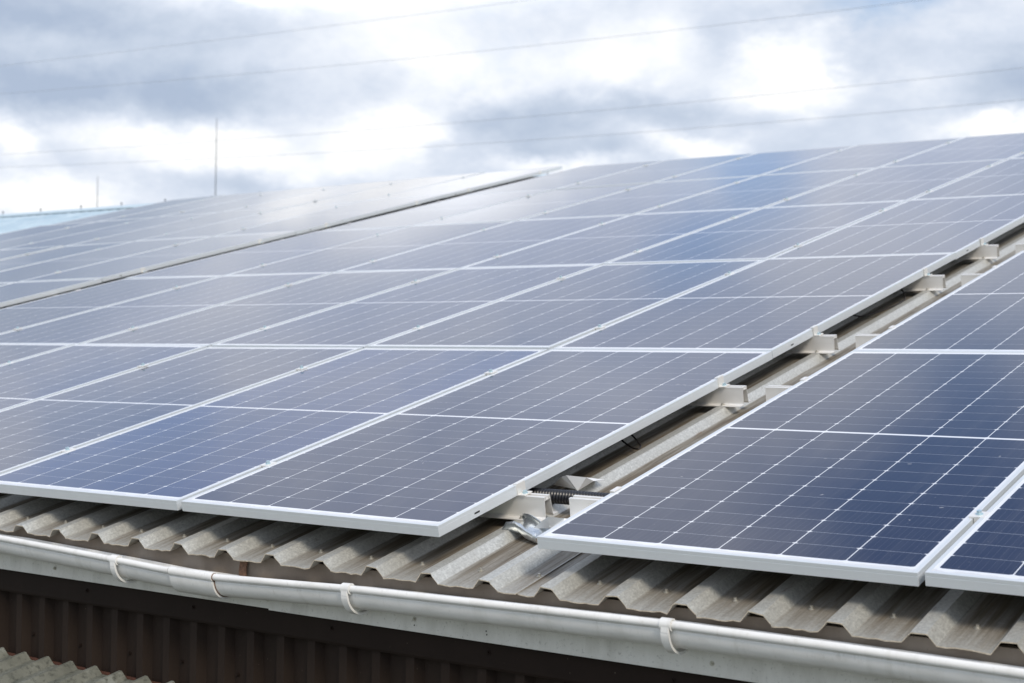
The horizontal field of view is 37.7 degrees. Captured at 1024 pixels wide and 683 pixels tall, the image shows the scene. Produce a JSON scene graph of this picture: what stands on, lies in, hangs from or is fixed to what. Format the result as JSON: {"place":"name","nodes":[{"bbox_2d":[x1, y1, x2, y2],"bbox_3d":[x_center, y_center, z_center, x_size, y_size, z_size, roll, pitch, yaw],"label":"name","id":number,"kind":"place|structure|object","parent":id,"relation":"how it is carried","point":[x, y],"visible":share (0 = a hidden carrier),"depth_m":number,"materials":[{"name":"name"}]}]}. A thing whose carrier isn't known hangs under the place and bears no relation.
{"place":"outdoors","nodes":[
{"label":"outdoors","id":0,"kind":"place"},
{"bbox_2d":[97,176,97,206],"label":"mast","id":1,"kind":"object","parent":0,"point":[97,191],"visible":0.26,"depth_m":97.05,"materials":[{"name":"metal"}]},
{"bbox_2d":[4,0,525,65],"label":"power line","id":2,"kind":"object","parent":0,"point":[276,32],"visible":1,"depth_m":67.11,"materials":[{"name":"black metal"}]},
{"bbox_2d":[5,0,918,93],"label":"power line","id":3,"kind":"object","parent":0,"point":[496,49],"visible":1,"depth_m":59.36,"materials":[{"name":"black metal"}]},
{"bbox_2d":[0,67,1023,154],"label":"power line","id":4,"kind":"object","parent":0,"point":[554,114],"visible":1,"depth_m":57.73,"materials":[{"name":"black metal"}]},
{"bbox_2d":[0,0,1023,213],"label":"sky","id":5,"kind":"structure","parent":0,"point":[920,39],"materials":[{"name":"white"}]},
{"bbox_2d":[19,99,1023,166],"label":"power line","id":6,"kind":"object","parent":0,"point":[555,138],"visible":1,"depth_m":57.89,"materials":[{"name":"black metal"}]},
{"label":"rail","id":7,"kind":"object","parent":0,"visible":0},
{"bbox_2d":[414,183,650,225],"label":"solar panel","id":8,"kind":"object","parent":7,"relation":"attached to","point":[529,206],"visible":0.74,"depth_m":12.84,"materials":[{"name":"blue glass"}]},
{"bbox_2d":[521,176,755,219],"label":"solar panel","id":9,"kind":"object","parent":7,"relation":"on","point":[636,200],"visible":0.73,"depth_m":12.23,"materials":[{"name":"blue glass"}]},
{"bbox_2d":[637,168,874,213],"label":"solar panel","id":10,"kind":"object","parent":7,"relation":"on","point":[762,191],"visible":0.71,"depth_m":11.62,"materials":[{"name":"blue glass"}]},
{"bbox_2d":[911,158,1023,199],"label":"solar panel","id":11,"kind":"object","parent":7,"relation":"attached to","point":[1005,177],"visible":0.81,"depth_m":10.29,"materials":[{"name":"blue glass"}]},
{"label":"rail","id":12,"kind":"object","parent":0,"visible":0},
{"bbox_2d":[321,189,553,230],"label":"solar panel","id":13,"kind":"object","parent":12,"relation":"attached to","point":[435,211],"visible":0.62,"depth_m":13.48,"materials":[{"name":"blue glass"}]},
{"bbox_2d":[765,159,1005,207],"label":"solar panel","id":14,"kind":"object","parent":12,"relation":"on","point":[895,183],"visible":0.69,"depth_m":11.01,"materials":[{"name":"blue glass"}]},
{"label":"ground","id":15,"kind":"structure","parent":0,"visible":0},
{"bbox_2d":[215,118,216,195],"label":"mast","id":16,"kind":"object","parent":15,"relation":"on","point":[216,156],"visible":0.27,"depth_m":90.74,"materials":[{"name":"metal"}]},
{"bbox_2d":[0,173,1023,682],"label":"steel building","id":17,"kind":"structure","parent":15,"relation":"on","point":[60,623],"depth_m":4.44,"materials":[{"name":"metal"}]},
{"bbox_2d":[0,246,62,259],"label":"solar panel","id":18,"kind":"object","parent":17,"relation":"on","point":[8,253],"visible":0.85,"depth_m":14.95,"materials":[{"name":"blue glass"}]},
{"bbox_2d":[9,295,55,305],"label":"mounting rail","id":19,"kind":"object","parent":17,"relation":"on","point":[33,300],"depth_m":11.22,"materials":[{"name":"metal"}]},
{"bbox_2d":[0,222,92,240],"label":"solar panel","id":20,"kind":"object","parent":17,"relation":"on","point":[24,232],"visible":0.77,"depth_m":17.83,"materials":[{"name":"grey glass"}]},
{"bbox_2d":[0,241,132,271],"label":"solar panel","id":21,"kind":"object","parent":17,"relation":"on","point":[32,258],"visible":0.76,"depth_m":14.18,"materials":[{"name":"blue glass"}]},
{"bbox_2d":[0,217,152,249],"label":"solar panel","id":22,"kind":"object","parent":17,"relation":"on","point":[15,242],"visible":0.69,"depth_m":16.90,"materials":[{"name":"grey glass"}]},
{"bbox_2d":[2,213,211,249],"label":"solar panel","id":23,"kind":"object","parent":17,"relation":"on","point":[63,241],"visible":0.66,"depth_m":16.11,"materials":[{"name":"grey glass"}]},
{"bbox_2d":[98,273,142,283],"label":"mounting rail","id":24,"kind":"object","parent":17,"relation":"on","point":[104,282],"depth_m":11.92,"materials":[{"name":"metal"}]},
{"bbox_2d":[0,236,210,282],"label":"solar panel","id":25,"kind":"object","parent":24,"relation":"on","point":[72,262],"visible":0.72,"depth_m":13.25,"materials":[{"name":"blue glass"}]},
{"bbox_2d":[19,231,295,281],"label":"solar panel","id":26,"kind":"object","parent":24,"relation":"on","point":[148,261],"visible":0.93,"depth_m":12.44,"materials":[{"name":"blue glass"}]},
{"bbox_2d":[52,195,223,224],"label":"solar panel","id":27,"kind":"object","parent":17,"relation":"on","point":[131,211],"visible":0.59,"depth_m":19.09,"materials":[{"name":"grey glass"}]},
{"bbox_2d":[67,207,286,245],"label":"solar panel","id":28,"kind":"object","parent":17,"relation":"on","point":[177,226],"visible":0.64,"depth_m":15.51,"materials":[{"name":"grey glass"}]},
{"bbox_2d":[98,190,281,221],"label":"solar panel","id":29,"kind":"object","parent":17,"relation":"on","point":[189,206],"visible":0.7,"depth_m":18.45,"materials":[{"name":"grey glass"}]},
{"bbox_2d":[215,245,257,254],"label":"mounting rail","id":30,"kind":"object","parent":17,"relation":"on","point":[236,249],"depth_m":12.95,"materials":[{"name":"metal"}]},
{"bbox_2d":[160,184,346,216],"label":"solar panel","id":31,"kind":"object","parent":17,"relation":"on","point":[249,201],"visible":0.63,"depth_m":17.83,"materials":[{"name":"grey glass"}]},
{"bbox_2d":[280,228,329,238],"bbox_3d":[-2.275,-0.985,13.928,1.692,0.066,0.094,0,13,35],"label":"mounting rail","id":32,"kind":"object","parent":17,"relation":"on","point":[304,233],"depth_m":13.63,"materials":[{"name":"metal"}]},
{"bbox_2d":[137,202,355,240],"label":"solar panel","id":33,"kind":"object","parent":32,"relation":"on","point":[224,227],"visible":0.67,"depth_m":14.84,"materials":[{"name":"grey glass"}]},
{"bbox_2d":[213,194,444,236],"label":"solar panel","id":34,"kind":"object","parent":32,"relation":"on","point":[305,223],"visible":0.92,"depth_m":14.18,"materials":[{"name":"grey glass"}]},
{"bbox_2d":[228,179,409,210],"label":"solar panel","id":35,"kind":"object","parent":17,"relation":"on","point":[301,199],"visible":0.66,"depth_m":17.21,"materials":[{"name":"grey glass"}]},
{"bbox_2d":[370,206,418,216],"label":"mounting rail","id":36,"kind":"object","parent":17,"relation":"on","point":[402,209],"depth_m":14.66,"materials":[{"name":"metal"}]},
{"bbox_2d":[421,193,470,203],"bbox_3d":[-1.048,-1.467,15.646,1.692,0.066,0.094,0,13,35],"label":"mounting rail","id":37,"kind":"object","parent":17,"relation":"on","point":[446,198],"depth_m":15.37,"materials":[{"name":"metal"}]},
{"bbox_2d":[297,172,484,205],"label":"solar panel","id":38,"kind":"object","parent":37,"relation":"on","point":[385,190],"visible":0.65,"depth_m":16.61,"materials":[{"name":"grey glass"}]},
{"bbox_2d":[369,166,561,199],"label":"solar panel","id":39,"kind":"object","parent":37,"relation":"on","point":[462,185],"visible":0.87,"depth_m":15.91,"materials":[{"name":"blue glass"}]},
{"bbox_2d":[0,534,1023,682],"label":"rain gutter","id":40,"kind":"object","parent":17,"relation":"attached to","point":[671,634],"visible":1,"depth_m":3.79,"materials":[{"name":"white plastic"}]},
{"bbox_2d":[495,176,539,185],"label":"mounting rail","id":41,"kind":"object","parent":17,"relation":"on","point":[517,180],"depth_m":16.40,"materials":[{"name":"metal"}]},
{"bbox_2d":[478,493,557,521],"bbox_3d":[-2.536,0.477,6.334,6.494,0.066,0.094,0,13,35],"label":"mounting rail","id":42,"kind":"object","parent":17,"relation":"on","point":[538,506],"visible":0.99,"depth_m":4.48,"materials":[{"name":"metal"}]},
{"bbox_2d":[0,343,74,365],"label":"solar panel","id":43,"kind":"object","parent":42,"relation":"on","point":[12,352],"visible":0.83,"depth_m":8.33,"materials":[{"name":"blue glass"}]},
{"bbox_2d":[61,447,74,452],"bbox_3d":[-1.691,0.419,5.716,0.038,0.034,0.044,0,13,35],"label":"panel clamp","id":44,"kind":"object","parent":42,"relation":"attached to","point":[67,449],"visible":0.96,"depth_m":5.71,"materials":[{"name":"metal"}]},
{"bbox_2d":[0,344,206,410],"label":"solar panel","id":45,"kind":"object","parent":42,"relation":"on","point":[33,378],"visible":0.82,"depth_m":7.58,"materials":[{"name":"blue glass"}]},
{"bbox_2d":[260,460,276,467],"bbox_3d":[-0.828,0.422,5.104,0.038,0.034,0.044,0,13,35],"label":"panel clamp","id":46,"kind":"object","parent":42,"relation":"attached to","point":[268,463],"visible":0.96,"depth_m":5.10,"materials":[{"name":"metal"}]},
{"bbox_2d":[0,348,547,510],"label":"solar panel","id":47,"kind":"object","parent":42,"relation":"on","point":[171,462],"visible":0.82,"depth_m":5.71,"materials":[{"name":"blue glass"}]},
{"bbox_2d":[181,349,772,536],"bbox_3d":[-0.015,0.288,5.330,1.039,0.034,2.160,0,13,35],"label":"solar panel","id":48,"kind":"object","parent":42,"relation":"on","point":[443,464],"visible":1,"depth_m":5.05,"materials":[{"name":"glass"}]},
{"bbox_2d":[621,434,640,449],"bbox_3d":[0.379,0.318,5.205,0.068,0.098,0.306,1,-1,-29],"label":"loose cable","id":49,"kind":"object","parent":48,"relation":"hanging from","point":[628,445],"visible":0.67,"depth_m":5.12,"materials":[{"name":"black rubber"}]},
{"bbox_2d":[513,480,531,495],"bbox_3d":[0.032,0.438,4.489,0.038,0.036,0.042,0,13,35],"label":"end clamp","id":50,"kind":"object","parent":42,"relation":"attached to","point":[521,488],"visible":1,"depth_m":4.49,"materials":[{"name":"metal"}]},
{"bbox_2d":[502,513,550,543],"bbox_3d":[0.042,0.546,4.389,0.156,0.064,0.133,0,13,35],"label":"curled flashing","id":51,"kind":"object","parent":17,"relation":"on","point":[528,530],"visible":0.87,"depth_m":4.38,"materials":[{"name":"silver metal"}]},
{"bbox_2d":[534,517,565,527],"bbox_3d":[0.140,0.527,4.355,0.150,0.041,0.095,1,-1,-3],"label":"bent flashing","id":52,"kind":"object","parent":17,"relation":"on","point":[547,522],"visible":0.5,"depth_m":4.34,"materials":[{"name":"metal"}]},
{"bbox_2d":[527,488,609,504],"bbox_3d":[0.226,0.475,4.503,0.998,0.051,0.049,0,-1,35],"label":"cable conduit","id":53,"kind":"object","parent":17,"relation":"on","point":[559,496],"visible":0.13,"depth_m":4.54,"materials":[{"name":"black plastic"}]},
{"bbox_2d":[554,475,602,490],"bbox_3d":[0.203,0.442,4.730,0.143,0.048,0.142,0,-1,31],"label":"bent flashing","id":54,"kind":"object","parent":17,"relation":"on","point":[577,483],"visible":0.97,"depth_m":4.67,"materials":[{"name":"metal"}]},
{"bbox_2d":[569,495,602,516],"bbox_3d":[1.554,0.493,3.432,3.376,0.066,0.094,0,13,35],"label":"mounting rail","id":55,"kind":"object","parent":17,"relation":"on","point":[577,503],"visible":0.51,"depth_m":4.38,"materials":[{"name":"metal"}]},
{"bbox_2d":[610,486,621,492],"bbox_3d":[0.289,0.439,4.306,0.038,0.037,0.042,0,13,35],"label":"end clamp","id":56,"kind":"object","parent":55,"relation":"attached to","point":[615,489],"visible":0.11,"depth_m":4.29,"materials":[{"name":"metal"}]},
{"bbox_2d":[537,351,1023,585],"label":"solar panel","id":57,"kind":"object","parent":55,"relation":"on","point":[895,467],"visible":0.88,"depth_m":4.16,"materials":[{"name":"blue glass"}]},
{"bbox_2d":[925,475,1023,595],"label":"solar panel","id":58,"kind":"object","parent":55,"relation":"on","point":[986,554],"visible":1,"depth_m":3.42,"materials":[{"name":"blue glass"}]},
{"bbox_2d":[969,510,989,522],"bbox_3d":[1.150,0.431,3.692,0.038,0.034,0.044,0,13,35],"label":"panel clamp","id":59,"kind":"object","parent":55,"relation":"attached to","point":[976,515],"visible":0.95,"depth_m":3.68,"materials":[{"name":"metal"}]},
{"bbox_2d":[686,385,751,406],"bbox_3d":[-1.791,0.185,7.376,6.496,0.066,0.094,0,13,35],"label":"mounting rail","id":60,"kind":"object","parent":17,"relation":"on","point":[732,396],"visible":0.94,"depth_m":5.52,"materials":[{"name":"metal"}]},
{"bbox_2d":[137,363,148,367],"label":"panel clamp","id":61,"kind":"object","parent":60,"relation":"attached to","point":[142,365],"visible":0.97,"depth_m":7.36,"materials":[{"name":"metal"}]},
{"bbox_2d":[0,347,362,473],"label":"solar panel","id":62,"kind":"object","parent":60,"relation":"on","point":[31,432],"visible":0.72,"depth_m":6.62,"materials":[{"name":"blue glass"}]},
{"bbox_2d":[295,366,307,370],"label":"panel clamp","id":63,"kind":"object","parent":60,"relation":"attached to","point":[300,368],"visible":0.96,"depth_m":6.75,"materials":[{"name":"metal"}]},
{"bbox_2d":[484,369,496,374],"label":"panel clamp","id":64,"kind":"object","parent":60,"relation":"attached to","point":[490,371],"visible":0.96,"depth_m":6.13,"materials":[{"name":"metal"}]},
{"bbox_2d":[715,375,729,387],"bbox_3d":[0.774,0.146,5.528,0.038,0.036,0.042,0,13,35],"label":"end clamp","id":65,"kind":"object","parent":60,"relation":"attached to","point":[720,379],"visible":1,"depth_m":5.52,"materials":[{"name":"metal"}]},
{"bbox_2d":[765,385,791,400],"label":"mounting rail","id":66,"kind":"object","parent":17,"relation":"on","point":[772,391],"visible":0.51,"depth_m":5.42,"materials":[{"name":"metal"}]},
{"bbox_2d":[784,335,840,353],"bbox_3d":[-1.311,-0.005,8.053,6.490,0.066,0.094,0,13,35],"label":"mounting rail","id":67,"kind":"object","parent":17,"relation":"on","point":[824,344],"visible":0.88,"depth_m":6.19,"materials":[{"name":"metal"}]},
{"bbox_2d":[0,276,220,333],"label":"solar panel","id":68,"kind":"object","parent":67,"relation":"on","point":[36,312],"visible":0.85,"depth_m":10.31,"materials":[{"name":"blue glass"}]},
{"bbox_2d":[82,268,457,346],"bbox_3d":[-1.374,-0.206,8.892,1.039,0.035,2.160,0,13,36],"label":"solar panel","id":69,"kind":"object","parent":67,"relation":"on","point":[209,327],"visible":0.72,"depth_m":8.77,"materials":[{"name":"blue glass"}]},
{"bbox_2d":[594,324,605,329],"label":"panel clamp","id":70,"kind":"object","parent":67,"relation":"attached to","point":[599,326],"visible":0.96,"depth_m":6.81,"materials":[{"name":"metal"}]},
{"bbox_2d":[553,252,955,357],"bbox_3d":[1.212,-0.194,7.050,1.039,0.035,2.160,0,13,35],"label":"solar panel","id":71,"kind":"object","parent":67,"relation":"on","point":[777,306],"visible":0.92,"depth_m":6.87,"materials":[{"name":"blue glass"}]},
{"bbox_2d":[810,325,823,335],"bbox_3d":[1.261,-0.045,6.210,0.038,0.036,0.042,0,13,35],"label":"end clamp","id":72,"kind":"object","parent":67,"relation":"attached to","point":[815,330],"visible":1,"depth_m":6.21,"materials":[{"name":"metal"}]},
{"bbox_2d":[855,334,879,347],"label":"mounting rail","id":73,"kind":"object","parent":17,"relation":"on","point":[861,339],"visible":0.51,"depth_m":6.09,"materials":[{"name":"metal"}]},
{"bbox_2d":[853,251,1023,351],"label":"solar panel","id":74,"kind":"object","parent":73,"relation":"on","point":[983,312],"visible":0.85,"depth_m":5.97,"materials":[{"name":"blue glass"}]},
{"bbox_2d":[853,288,905,316],"bbox_3d":[1.730,-0.213,7.141,0.303,0.058,0.666,0,13,35],"label":"loose cable","id":75,"kind":"object","parent":17,"relation":"on","point":[886,308],"visible":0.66,"depth_m":6.92,"materials":[{"name":"black rubber"}]},
{"bbox_2d":[898,275,947,290],"bbox_3d":[-0.566,-0.297,9.096,6.490,0.066,0.094,0,13,35],"label":"mounting rail","id":76,"kind":"object","parent":17,"relation":"on","point":[932,283],"visible":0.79,"depth_m":7.24,"materials":[{"name":"metal"}]},
{"bbox_2d":[0,272,332,343],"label":"solar panel","id":77,"kind":"object","parent":76,"relation":"on","point":[91,325],"visible":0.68,"depth_m":9.41,"materials":[{"name":"blue glass"}]},
{"bbox_2d":[211,264,600,348],"bbox_3d":[-0.509,-0.202,8.278,1.039,0.033,2.160,0,13,35],"label":"solar panel","id":78,"kind":"object","parent":76,"relation":"on","point":[369,320],"visible":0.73,"depth_m":8.13,"materials":[{"name":"blue glass"}]},
{"bbox_2d":[367,259,764,349],"bbox_3d":[0.350,-0.198,7.664,1.039,0.033,2.160,0,13,35],"label":"solar panel","id":79,"kind":"object","parent":76,"relation":"on","point":[552,315],"visible":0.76,"depth_m":7.49,"materials":[{"name":"blue glass"}]},
{"bbox_2d":[921,267,932,275],"bbox_3d":[2.004,-0.337,7.250,0.038,0.036,0.042,0,13,35],"label":"end clamp","id":80,"kind":"object","parent":76,"relation":"attached to","point":[926,273],"visible":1,"depth_m":7.25,"materials":[{"name":"metal"}]},
{"bbox_2d":[961,273,982,285],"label":"mounting rail","id":81,"kind":"object","parent":17,"relation":"on","point":[966,278],"visible":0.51,"depth_m":7.14,"materials":[{"name":"metal"}]},
{"bbox_2d":[955,244,1000,259],"bbox_3d":[-0.086,-0.487,9.773,6.485,0.066,0.094,0,13,35],"label":"mounting rail","id":82,"kind":"object","parent":17,"relation":"on","point":[987,252],"visible":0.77,"depth_m":7.92,"materials":[{"name":"metal"}]},
{"bbox_2d":[125,227,405,278],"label":"solar panel","id":83,"kind":"object","parent":82,"relation":"on","point":[248,258],"visible":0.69,"depth_m":11.74,"materials":[{"name":"blue glass"}]},
{"bbox_2d":[224,221,512,275],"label":"solar panel","id":84,"kind":"object","parent":82,"relation":"on","point":[360,252],"visible":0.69,"depth_m":11.14,"materials":[{"name":"blue glass"}]},
{"bbox_2d":[337,215,629,271],"bbox_3d":[-0.146,-0.688,10.610,1.039,0.033,2.160,0,13,35],"label":"solar panel","id":85,"kind":"object","parent":82,"relation":"on","point":[460,252],"visible":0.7,"depth_m":10.51,"materials":[{"name":"blue glass"}]},
{"bbox_2d":[463,208,760,267],"bbox_3d":[0.714,-0.684,9.996,1.039,0.036,2.160,0,13,35],"label":"solar panel","id":86,"kind":"object","parent":82,"relation":"on","point":[601,244],"visible":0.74,"depth_m":9.88,"materials":[{"name":"blue glass"}]},
{"bbox_2d":[604,200,905,263],"bbox_3d":[1.578,-0.680,9.383,1.039,0.036,2.160,0,13,35],"label":"solar panel","id":87,"kind":"object","parent":82,"relation":"on","point":[765,233],"visible":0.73,"depth_m":9.25,"materials":[{"name":"blue glass"}]},
{"bbox_2d":[772,194,1023,259],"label":"solar panel","id":88,"kind":"object","parent":82,"relation":"on","point":[959,226],"visible":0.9,"depth_m":8.57,"materials":[{"name":"blue glass"}]},
{"bbox_2d":[978,238,987,245],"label":"end clamp","id":89,"kind":"object","parent":82,"relation":"on","point":[982,242],"visible":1,"depth_m":7.92,"materials":[{"name":"metal"}]},
{"bbox_2d":[1015,243,1023,253],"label":"mounting rail","id":90,"kind":"object","parent":17,"relation":"on","point":[1019,247],"visible":0.51,"depth_m":7.82,"materials":[{"name":"metal"}]},
{"label":"rail","id":91,"kind":"object","parent":17,"relation":"on","visible":0},
{"bbox_2d":[466,160,664,194],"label":"solar panel","id":92,"kind":"object","parent":91,"relation":"on","point":[556,180],"visible":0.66,"depth_m":15.21,"materials":[{"name":"blue glass"}]},
{"bbox_2d":[882,133,1023,166],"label":"solar panel","id":93,"kind":"object","parent":91,"relation":"on","point":[991,147],"visible":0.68,"depth_m":12.65,"materials":[{"name":"blue glass"}]},
{"bbox_2d":[1012,153,1023,157],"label":"solar panel","id":94,"kind":"object","parent":91,"relation":"on","point":[1021,155],"visible":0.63,"depth_m":11.72,"materials":[{"name":"glass"}]},
{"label":"rail","id":95,"kind":"object","parent":17,"relation":"on","visible":0},
{"bbox_2d":[557,153,755,188],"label":"solar panel","id":96,"kind":"object","parent":95,"relation":"on","point":[657,171],"visible":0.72,"depth_m":14.56,"materials":[{"name":"blue glass"}]},
{"bbox_2d":[654,145,855,182],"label":"solar panel","id":97,"kind":"object","parent":95,"relation":"on","point":[757,164],"visible":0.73,"depth_m":13.96,"materials":[{"name":"blue glass"}]},
{"bbox_2d":[762,138,960,174],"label":"solar panel","id":98,"kind":"object","parent":95,"relation":"on","point":[868,156],"visible":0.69,"depth_m":13.35,"materials":[{"name":"blue glass"}]},
{"label":"rail","id":99,"kind":"object","parent":17,"relation":"on","visible":0},
{"bbox_2d":[0,278,101,307],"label":"solar panel","id":100,"kind":"object","parent":99,"relation":"on","point":[15,293],"visible":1,"depth_m":11.29,"materials":[{"name":"blue glass"}]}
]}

